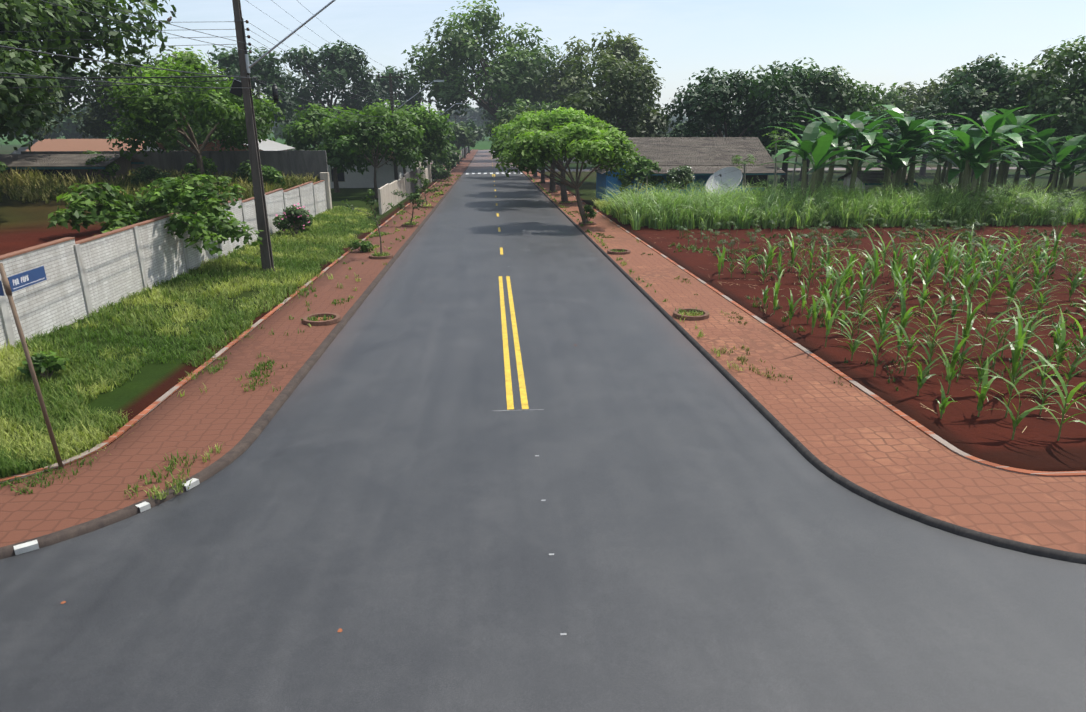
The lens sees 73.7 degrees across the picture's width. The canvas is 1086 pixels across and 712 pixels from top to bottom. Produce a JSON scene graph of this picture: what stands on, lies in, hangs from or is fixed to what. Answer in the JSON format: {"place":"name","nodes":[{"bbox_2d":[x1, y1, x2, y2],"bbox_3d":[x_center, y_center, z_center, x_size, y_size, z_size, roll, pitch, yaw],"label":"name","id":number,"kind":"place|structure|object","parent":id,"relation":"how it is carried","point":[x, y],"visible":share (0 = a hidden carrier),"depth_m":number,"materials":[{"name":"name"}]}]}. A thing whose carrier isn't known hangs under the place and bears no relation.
{"place":"outdoors","nodes":[
{"label":"outdoors","id":0,"kind":"place"},
{"bbox_2d":[0,183,249,254],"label":"lot ground","id":1,"kind":"structure","parent":0,"point":[24,225],"depth_m":22.52,"materials":[{"name":"soil"}]},
{"bbox_2d":[0,48,74,141],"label":"tree","id":2,"kind":"object","parent":1,"relation":"on","point":[50,130],"visible":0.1,"depth_m":39.66,"materials":[{"name":"green plant"}]},
{"bbox_2d":[0,0,90,152],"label":"tree","id":3,"kind":"object","parent":1,"relation":"on","point":[11,97],"visible":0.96,"depth_m":23.46,"materials":[{"name":"green plant"}]},
{"bbox_2d":[0,154,143,183],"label":"house","id":4,"kind":"structure","parent":1,"relation":"on","point":[71,163],"depth_m":38.42,"materials":[{"name":"brown wood"}]},
{"bbox_2d":[0,0,176,88],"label":"tree","id":5,"kind":"object","parent":1,"relation":"on","point":[113,40],"visible":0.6,"depth_m":29.01,"materials":[{"name":"green plant"}]},
{"bbox_2d":[85,155,120,177],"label":"shrub","id":6,"kind":"object","parent":1,"relation":"on","point":[110,167],"visible":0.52,"depth_m":38.55,"materials":[{"name":"green plant"}]},
{"bbox_2d":[130,164,170,185],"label":"shrub","id":7,"kind":"object","parent":1,"relation":"on","point":[149,173],"visible":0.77,"depth_m":37.18,"materials":[{"name":"green plant"}]},
{"bbox_2d":[47,173,262,255],"bbox_3d":[-11.615,-4.515,23.068,5.031,2.500,7.406,-4,19,-13],"label":"bush","id":8,"kind":"object","parent":1,"relation":"on","point":[167,195],"visible":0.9,"depth_m":21.59,"materials":[{"name":"green plant"}]},
{"bbox_2d":[0,165,319,203],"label":"lot weeds","id":9,"kind":"object","parent":1,"relation":"on","point":[31,183],"visible":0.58,"depth_m":35.75,"materials":[{"name":"plant"}]},
{"bbox_2d":[96,46,284,174],"bbox_3d":[-18.650,-12.774,39.555,7.678,7.715,9.660,14,23,36],"label":"tree","id":10,"kind":"object","parent":1,"relation":"on","point":[154,112],"visible":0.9,"depth_m":37.60,"materials":[{"name":"green plant"}]},
{"bbox_2d":[184,156,217,175],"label":"shrub","id":11,"kind":"object","parent":1,"relation":"on","point":[193,168],"visible":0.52,"depth_m":40.53,"materials":[{"name":"green plant"}]},
{"bbox_2d":[234,160,268,183],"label":"shrub","id":12,"kind":"object","parent":1,"relation":"on","point":[245,169],"visible":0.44,"depth_m":38.99,"materials":[{"name":"green plant"}]},
{"bbox_2d":[248,166,285,186],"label":"shrub","id":13,"kind":"object","parent":1,"relation":"on","point":[271,175],"visible":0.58,"depth_m":37.53,"materials":[{"name":"green plant"}]},
{"bbox_2d":[0,210,420,499],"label":"weeds","id":14,"kind":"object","parent":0,"point":[179,484],"depth_m":10.49,"materials":[{"name":"plant"}]},
{"bbox_2d":[0,150,477,546],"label":"sidewalk","id":15,"kind":"structure","parent":0,"point":[228,409],"depth_m":12.24,"materials":[{"name":"brick"}]},
{"bbox_2d":[0,149,472,482],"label":"brick edge","id":16,"kind":"object","parent":15,"relation":"on","point":[146,411],"visible":0.67,"depth_m":13.22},
{"bbox_2d":[303,313,340,325],"bbox_3d":[-5.748,-0.957,18.804,0.960,0.100,0.960,-1,18,-4],"label":"tree planter ring","id":17,"kind":"object","parent":15,"relation":"on","point":[323,322],"visible":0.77,"depth_m":18.67,"materials":[{"name":"concrete"}]},
{"bbox_2d":[350,239,373,251],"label":"shrub","id":18,"kind":"object","parent":15,"relation":"on","point":[365,246],"depth_m":30.27,"materials":[{"name":"green plant"}]},
{"bbox_2d":[341,189,393,254],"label":"sapling","id":19,"kind":"object","parent":15,"relation":"on","point":[372,212],"visible":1,"depth_m":28.37,"materials":[{"name":"green plant"}]},
{"bbox_2d":[391,189,425,222],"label":"sapling","id":20,"kind":"object","parent":15,"relation":"on","point":[416,197],"visible":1,"depth_m":39.18,"materials":[{"name":"green plant"}]},
{"bbox_2d":[406,166,439,204],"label":"sapling","id":21,"kind":"object","parent":15,"relation":"on","point":[424,182],"visible":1,"depth_m":50.10,"materials":[{"name":"green plant"}]},
{"bbox_2d":[0,150,1085,711],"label":"road","id":22,"kind":"structure","parent":0,"point":[696,522],"depth_m":8.22,"materials":[{"name":"asphalt"}]},
{"bbox_2d":[0,151,477,558],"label":"kerb","id":23,"kind":"structure","parent":22,"relation":"on","point":[243,445],"depth_m":11.11,"materials":[{"name":"concrete"}]},
{"bbox_2d":[13,165,566,634],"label":"road markings","id":24,"kind":"object","parent":22,"relation":"on","point":[33,545],"visible":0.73,"depth_m":14.89,"materials":[{"name":"yellow paint"}]},
{"bbox_2d":[177,175,744,396],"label":"weeds","id":25,"kind":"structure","parent":22,"relation":"on","point":[681,311],"depth_m":25.60,"materials":[{"name":"green plant"}]},
{"bbox_2d":[517,166,1085,563],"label":"kerb","id":26,"kind":"structure","parent":22,"relation":"on","point":[830,473],"depth_m":9.89,"materials":[{"name":"concrete"}]},
{"bbox_2d":[538,172,1085,476],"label":"brick edge","id":27,"kind":"object","parent":22,"relation":"on","point":[932,435],"visible":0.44,"depth_m":12.76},
{"bbox_2d":[0,129,1085,477],"bbox_3d":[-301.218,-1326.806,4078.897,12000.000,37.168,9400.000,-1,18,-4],"label":"ground","id":28,"kind":"structure","parent":0,"point":[988,433],"depth_m":18.49,"materials":[{"name":"soil"}]},
{"bbox_2d":[0,263,63,468],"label":"street name sign","id":29,"kind":"object","parent":28,"relation":"on","point":[13,283],"visible":0.98,"depth_m":9.86,"materials":[{"name":"metal"}]},
{"bbox_2d":[17,350,69,380],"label":"shrub","id":30,"kind":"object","parent":28,"relation":"on","point":[42,362],"visible":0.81,"depth_m":13.20,"materials":[{"name":"green plant"}]},
{"bbox_2d":[1,53,102,141],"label":"tree","id":31,"kind":"object","parent":28,"relation":"on","point":[68,93],"visible":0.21,"depth_m":60.82,"materials":[{"name":"green plant"}]},
{"bbox_2d":[7,104,118,139],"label":"treeline","id":32,"kind":"object","parent":28,"relation":"on","point":[67,131],"visible":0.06,"depth_m":148.79,"materials":[{"name":"green plant"}]},
{"bbox_2d":[26,139,167,150],"bbox_3d":[-28.009,-12.175,45.974,6.800,3.100,4.800,-1,18,-4],"label":"roof","id":33,"kind":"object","parent":28,"relation":"on","point":[73,145],"visible":0.12,"depth_m":44.61,"materials":[{"name":"tile"}]},
{"bbox_2d":[74,45,252,143],"bbox_3d":[-34.285,-21.709,66.086,14.931,12.524,14.082,-10,21,-29],"label":"tree","id":34,"kind":"object","parent":28,"relation":"on","point":[94,122],"visible":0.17,"depth_m":64.56,"materials":[{"name":"green plant"}]},
{"bbox_2d":[0,172,331,349],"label":"boundary wall","id":35,"kind":"structure","parent":28,"relation":"on","point":[86,276],"depth_m":18.55,"materials":[{"name":"white concrete"}]},
{"bbox_2d":[0,206,380,485],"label":"verge grass","id":36,"kind":"structure","parent":28,"relation":"on","point":[105,427],"depth_m":16.50,"materials":[{"name":"plant"}]},
{"bbox_2d":[130,82,275,150],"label":"tree","id":37,"kind":"object","parent":28,"relation":"on","point":[198,138],"visible":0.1,"depth_m":48.86,"materials":[{"name":"green plant"}]},
{"bbox_2d":[181,139,294,150],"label":"roof","id":38,"kind":"structure","parent":28,"relation":"on","point":[268,145],"depth_m":47.33,"materials":[{"name":"white"}]},
{"bbox_2d":[21,146,467,214],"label":"plot walls","id":39,"kind":"structure","parent":28,"relation":"on","point":[304,163],"depth_m":43.42,"materials":[{"name":"grey concrete"}]},
{"bbox_2d":[207,44,305,126],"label":"dark tree","id":40,"kind":"object","parent":28,"relation":"on","point":[262,69],"visible":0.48,"depth_m":98.54,"materials":[{"name":"green plant"}]},
{"bbox_2d":[229,0,335,271],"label":"utility pole","id":41,"kind":"object","parent":28,"relation":"on","point":[241,87],"visible":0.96,"depth_m":23.31,"materials":[{"name":"concrete"}]},
{"bbox_2d":[0,0,705,147],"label":"overhead wires","id":42,"kind":"object","parent":41,"relation":"attached to","point":[69,78],"visible":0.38,"depth_m":21.95,"materials":[{"name":"black"}]},
{"bbox_2d":[273,203,312,234],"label":"pink bush flowers","id":43,"kind":"object","parent":28,"relation":"on","point":[297,215],"visible":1,"depth_m":32.20,"materials":[{"name":"green plant"}]},
{"bbox_2d":[273,98,361,148],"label":"treeline blocks","id":44,"kind":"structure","parent":28,"relation":"on","point":[277,131],"depth_m":182.38,"materials":[{"name":"green plant"}]},
{"bbox_2d":[276,40,387,118],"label":"dark tree","id":45,"kind":"object","parent":28,"relation":"on","point":[336,66],"visible":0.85,"depth_m":116.85,"materials":[{"name":"green plant"}]},
{"bbox_2d":[279,103,388,191],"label":"street tree","id":46,"kind":"object","parent":28,"relation":"on","point":[305,130],"visible":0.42,"depth_m":56.64,"materials":[{"name":"green plant"}]},
{"bbox_2d":[327,153,402,187],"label":"white house","id":47,"kind":"structure","parent":28,"relation":"on","point":[384,176],"depth_m":64.62,"materials":[{"name":"paint"}]},
{"bbox_2d":[313,102,426,197],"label":"street tree","id":48,"kind":"object","parent":28,"relation":"on","point":[348,138],"visible":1,"depth_m":52.52,"materials":[{"name":"green plant"}]},
{"bbox_2d":[363,66,427,115],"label":"dark tree","id":49,"kind":"object","parent":28,"relation":"on","point":[408,92],"visible":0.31,"depth_m":136.11,"materials":[{"name":"green plant"}]},
{"bbox_2d":[72,101,737,135],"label":"trees","id":50,"kind":"object","parent":28,"relation":"on","point":[473,114],"visible":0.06,"depth_m":369.33,"materials":[{"name":"green plant"}]},
{"bbox_2d":[359,98,454,174],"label":"street tree","id":51,"kind":"object","parent":28,"relation":"on","point":[433,124],"visible":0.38,"depth_m":63.24,"materials":[{"name":"green plant"}]},
{"bbox_2d":[377,73,443,179],"bbox_3d":[-10.291,-17.366,57.717,5.140,9.620,0.400,-1,18,-4],"label":"utility pole","id":52,"kind":"object","parent":28,"relation":"on","point":[390,77],"visible":0.58,"depth_m":56.61,"materials":[{"name":"concrete"}]},
{"bbox_2d":[431,161,450,180],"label":"bush","id":53,"kind":"object","parent":28,"relation":"on","point":[439,173],"visible":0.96,"depth_m":81.96,"materials":[{"name":"green plant"}]},
{"bbox_2d":[430,142,461,168],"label":"street tree","id":54,"kind":"object","parent":28,"relation":"on","point":[453,156],"visible":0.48,"depth_m":87.70,"materials":[{"name":"green plant"}]},
{"bbox_2d":[447,121,477,163],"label":"street tree","id":55,"kind":"object","parent":28,"relation":"on","point":[462,135],"visible":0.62,"depth_m":131.41,"materials":[{"name":"green plant"}]},
{"bbox_2d":[459,120,484,157],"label":"street tree","id":56,"kind":"object","parent":28,"relation":"on","point":[473,126],"visible":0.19,"depth_m":164.98,"materials":[{"name":"green plant"}]},
{"bbox_2d":[402,0,565,119],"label":"tree","id":57,"kind":"object","parent":28,"relation":"on","point":[521,76],"visible":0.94,"depth_m":111.87,"materials":[{"name":"green plant"}]},
{"bbox_2d":[472,79,548,131],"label":"tree","id":58,"kind":"object","parent":28,"relation":"on","point":[490,116],"depth_m":147.28,"materials":[{"name":"green plant"}]},
{"bbox_2d":[482,98,562,176],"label":"street tree","id":59,"kind":"object","parent":28,"relation":"on","point":[501,116],"visible":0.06,"depth_m":90.43,"materials":[{"name":"green plant"}]},
{"bbox_2d":[489,108,587,191],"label":"street tree","id":60,"kind":"object","parent":28,"relation":"on","point":[552,181],"visible":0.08,"depth_m":63.16,"materials":[{"name":"green plant"}]},
{"bbox_2d":[489,106,632,201],"bbox_3d":[0.867,-14.784,53.815,10.981,7.124,9.002,-9,20,-26],"label":"street tree","id":61,"kind":"object","parent":28,"relation":"on","point":[544,122],"visible":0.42,"depth_m":51.73,"materials":[{"name":"green plant"}]},
{"bbox_2d":[495,122,639,222],"bbox_3d":[1.375,-9.521,38.756,6.955,5.771,6.616,17,24,41],"label":"street tree","id":62,"kind":"object","parent":28,"relation":"on","point":[577,141],"visible":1,"depth_m":37.37,"materials":[{"name":"green plant"}]},
{"bbox_2d":[534,27,660,120],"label":"tree","id":63,"kind":"object","parent":28,"relation":"on","point":[629,48],"visible":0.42,"depth_m":111.76,"materials":[{"name":"green plant"}]},
{"bbox_2d":[546,50,675,136],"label":"yard tree","id":64,"kind":"object","parent":28,"relation":"on","point":[633,87],"visible":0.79,"depth_m":70.52,"materials":[{"name":"green plant"}]},
{"bbox_2d":[591,163,636,200],"bbox_3d":[5.422,-12.996,53.979,3.000,2.750,5.800,-1,18,-4],"label":"blue house annex","id":65,"kind":"object","parent":28,"relation":"on","point":[603,180],"visible":0.31,"depth_m":51.77,"materials":[{"name":"paint"}]},
{"bbox_2d":[618,152,664,190],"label":"bush","id":66,"kind":"object","parent":28,"relation":"on","point":[645,165],"visible":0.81,"depth_m":49.90,"materials":[{"name":"green plant"}]},
{"bbox_2d":[663,165,695,191],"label":"bush","id":67,"kind":"object","parent":28,"relation":"on","point":[680,174],"depth_m":49.39,"materials":[{"name":"green plant"}]},
{"bbox_2d":[623,137,785,196],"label":"blue house","id":68,"kind":"structure","parent":28,"relation":"on","point":[712,157],"depth_m":52.98,"materials":[{"name":"brown tile"}]},
{"bbox_2d":[706,167,741,193],"bbox_3d":[11.979,-11.135,48.161,1.775,2.743,2.517,-14,23,-36],"label":"satellite dish","id":69,"kind":"object","parent":28,"relation":"on","point":[735,173],"visible":0.71,"depth_m":48.38,"materials":[{"name":"grey"}]},
{"bbox_2d":[661,61,816,155],"bbox_3d":[16.725,-19.274,62.036,12.785,10.847,12.631,12,22,33],"label":"yard tree","id":70,"kind":"object","parent":28,"relation":"on","point":[710,108],"visible":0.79,"depth_m":58.84,"materials":[{"name":"green plant"}]},
{"bbox_2d":[732,154,755,187],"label":"papaya tree","id":71,"kind":"object","parent":28,"relation":"on","point":[743,161],"visible":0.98,"depth_m":48.12,"materials":[{"name":"green plant"}]},
{"bbox_2d":[766,127,790,186],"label":"papaya tree","id":72,"kind":"object","parent":28,"relation":"on","point":[776,146],"visible":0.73,"depth_m":45.97,"materials":[{"name":"green plant"}]},
{"bbox_2d":[710,57,854,189],"bbox_3d":[22.171,-21.090,66.725,12.470,11.542,12.944,-1,18,-4],"label":"yard tree","id":73,"kind":"object","parent":28,"relation":"on","point":[805,84],"visible":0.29,"depth_m":62.19,"materials":[{"name":"green plant"}]},
{"bbox_2d":[732,67,887,187],"bbox_3d":[25.846,-21.195,67.844,15.236,11.149,15.627,-1,18,-4],"label":"yard tree","id":74,"kind":"object","parent":28,"relation":"on","point":[851,99],"visible":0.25,"depth_m":62.28,"materials":[{"name":"green plant"}]},
{"bbox_2d":[766,116,866,192],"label":"banana plant","id":75,"kind":"object","parent":28,"relation":"on","point":[823,168],"visible":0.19,"depth_m":52.65,"materials":[{"name":"green plant"}]},
{"bbox_2d":[758,121,884,202],"bbox_3d":[15.400,-10.360,40.940,6.396,5.571,5.891,-1,18,-4],"label":"banana plant","id":76,"kind":"object","parent":28,"relation":"on","point":[820,148],"visible":0.94,"depth_m":40.56,"materials":[{"name":"green plant"}]},
{"bbox_2d":[772,110,894,192],"bbox_3d":[17.434,-11.947,44.887,7.146,6.325,6.487,-8,20,-23],"label":"banana plant","id":77,"kind":"object","parent":28,"relation":"on","point":[839,133],"visible":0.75,"depth_m":44.04,"materials":[{"name":"green plant"}]},
{"bbox_2d":[589,171,1085,229],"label":"elephant grass","id":78,"kind":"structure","parent":28,"relation":"on","point":[664,208],"depth_m":39.27,"materials":[{"name":"plant"}]},
{"bbox_2d":[807,116,907,197],"bbox_3d":[19.273,-11.467,44.027,5.491,5.908,7.552,13,22,34],"label":"banana plant","id":79,"kind":"object","parent":28,"relation":"on","point":[855,164],"visible":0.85,"depth_m":43.21,"materials":[{"name":"green plant"}]},
{"bbox_2d":[806,107,915,173],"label":"banana plant","id":80,"kind":"object","parent":28,"relation":"on","point":[857,114],"visible":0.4,"depth_m":47.46,"materials":[{"name":"green plant"}]},
{"bbox_2d":[654,220,1085,440],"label":"corn plants","id":81,"kind":"object","parent":28,"relation":"on","point":[1020,334],"visible":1,"depth_m":18.44,"materials":[{"name":"green plant"}]},
{"bbox_2d":[837,171,917,194],"bbox_3d":[22.008,-10.971,47.958,3.600,2.500,3.600,-1,18,-4],"label":"outbuilding brick","id":82,"kind":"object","parent":28,"relation":"on","point":[868,176],"visible":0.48,"depth_m":46.90,"materials":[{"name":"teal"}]},
{"bbox_2d":[670,224,1085,390],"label":"field weeds","id":83,"kind":"object","parent":28,"relation":"on","point":[924,235],"visible":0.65,"depth_m":24.63,"materials":[{"name":"green plant"}]},
{"bbox_2d":[674,188,1085,294],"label":"corn plants","id":84,"kind":"object","parent":28,"relation":"on","point":[970,225],"visible":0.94,"depth_m":33.52,"materials":[{"name":"green plant"}]},
{"bbox_2d":[847,80,914,147],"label":"yard tree","id":85,"kind":"object","parent":28,"relation":"on","point":[890,100],"visible":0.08,"depth_m":93.05,"materials":[{"name":"green plant"}]},
{"bbox_2d":[840,132,935,199],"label":"banana plant","id":86,"kind":"object","parent":28,"relation":"on","point":[891,154],"visible":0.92,"depth_m":42.73,"materials":[{"name":"green plant"}]},
{"bbox_2d":[861,120,952,188],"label":"banana plant","id":87,"kind":"object","parent":28,"relation":"on","point":[929,147],"visible":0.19,"depth_m":45.01,"materials":[{"name":"green plant"}]},
{"bbox_2d":[852,105,965,192],"bbox_3d":[22.526,-12.271,45.393,6.688,6.657,5.629,9,20,25],"label":"banana plant","id":88,"kind":"object","parent":28,"relation":"on","point":[913,130],"visible":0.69,"depth_m":44.27,"materials":[{"name":"green plant"}]},
{"bbox_2d":[881,67,966,175],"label":"yard tree","id":89,"kind":"object","parent":28,"relation":"on","point":[922,171],"visible":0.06,"depth_m":99.54,"materials":[{"name":"green plant"}]},
{"bbox_2d":[916,134,956,188],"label":"banana plant","id":90,"kind":"object","parent":28,"relation":"on","point":[942,174],"visible":0.19,"depth_m":52.77,"materials":[{"name":"green plant"}]},
{"bbox_2d":[925,120,975,190],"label":"banana plant","id":91,"kind":"object","parent":28,"relation":"on","point":[964,128],"visible":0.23,"depth_m":52.30,"materials":[{"name":"green plant"}]},
{"bbox_2d":[914,127,1030,194],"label":"banana plant","id":92,"kind":"object","parent":28,"relation":"on","point":[952,173],"visible":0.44,"depth_m":42.49,"materials":[{"name":"green plant"}]},
{"bbox_2d":[921,126,1036,202],"bbox_3d":[23.845,-10.142,40.693,5.200,5.257,6.201,-13,22,-35],"label":"banana plant","id":93,"kind":"object","parent":28,"relation":"on","point":[970,153],"visible":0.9,"depth_m":40.16,"materials":[{"name":"green plant"}]},
{"bbox_2d":[924,106,1039,201],"bbox_3d":[25.194,-11.010,41.632,7.422,6.351,5.630,-15,23,-38],"label":"banana plant","id":94,"kind":"object","parent":28,"relation":"on","point":[992,122],"visible":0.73,"depth_m":40.38,"materials":[{"name":"green plant"}]},
{"bbox_2d":[906,63,1084,187],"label":"tree","id":95,"kind":"object","parent":28,"relation":"on","point":[924,100],"visible":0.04,"depth_m":74.93,"materials":[{"name":"green plant"}]},
{"bbox_2d":[912,52,1082,190],"bbox_3d":[36.058,-18.819,59.747,11.397,11.545,12.805,-1,18,-4],"label":"yard tree","id":96,"kind":"object","parent":28,"relation":"on","point":[997,74],"visible":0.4,"depth_m":57.10,"materials":[{"name":"green plant"}]},
{"bbox_2d":[953,108,1075,195],"bbox_3d":[32.141,-13.791,50.715,7.084,6.691,6.840,7,19,20],"label":"banana plant","id":97,"kind":"object","parent":28,"relation":"on","point":[1010,119],"visible":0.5,"depth_m":50.27,"materials":[{"name":"green plant"}]},
{"bbox_2d":[952,35,1085,195],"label":"tree","id":98,"kind":"object","parent":28,"relation":"on","point":[1075,86],"visible":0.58,"depth_m":52.67,"materials":[{"name":"green plant"}]},
{"bbox_2d":[976,117,1061,194],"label":"banana plant","id":99,"kind":"object","parent":28,"relation":"on","point":[993,173],"visible":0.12,"depth_m":53.39,"materials":[{"name":"green plant"}]},
{"bbox_2d":[993,128,1085,194],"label":"banana plant","id":100,"kind":"object","parent":28,"relation":"on","point":[1036,152],"visible":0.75,"depth_m":48.13,"materials":[{"name":"green plant"}]},
{"bbox_2d":[1013,135,1085,197],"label":"banana plant","id":101,"kind":"object","parent":28,"relation":"on","point":[1065,150],"visible":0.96,"depth_m":46.41,"materials":[{"name":"green plant"}]},
{"bbox_2d":[1018,136,1085,196],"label":"banana plant","id":102,"kind":"object","parent":28,"relation":"on","point":[1076,150],"visible":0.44,"depth_m":50.58,"materials":[{"name":"green plant"}]},
{"bbox_2d":[18,0,1085,114],"label":"sky","id":103,"kind":"structure","parent":0,"point":[888,42],"materials":[{"name":"white"}]},
{"bbox_2d":[523,167,1085,553],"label":"sidewalk","id":104,"kind":"structure","parent":0,"point":[857,436],"depth_m":11.50,"materials":[{"name":"brick"}]},
{"bbox_2d":[673,308,708,320],"bbox_3d":[3.942,-1.111,19.259,0.960,0.100,0.960,-1,18,-4],"label":"tree planter ring","id":105,"kind":"object","parent":104,"relation":"on","point":[695,317],"visible":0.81,"depth_m":19.03,"materials":[{"name":"concrete"}]},
{"bbox_2d":[545,192,851,386],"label":"weeds","id":106,"kind":"object","parent":104,"relation":"on","point":[722,352],"visible":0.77,"depth_m":16.12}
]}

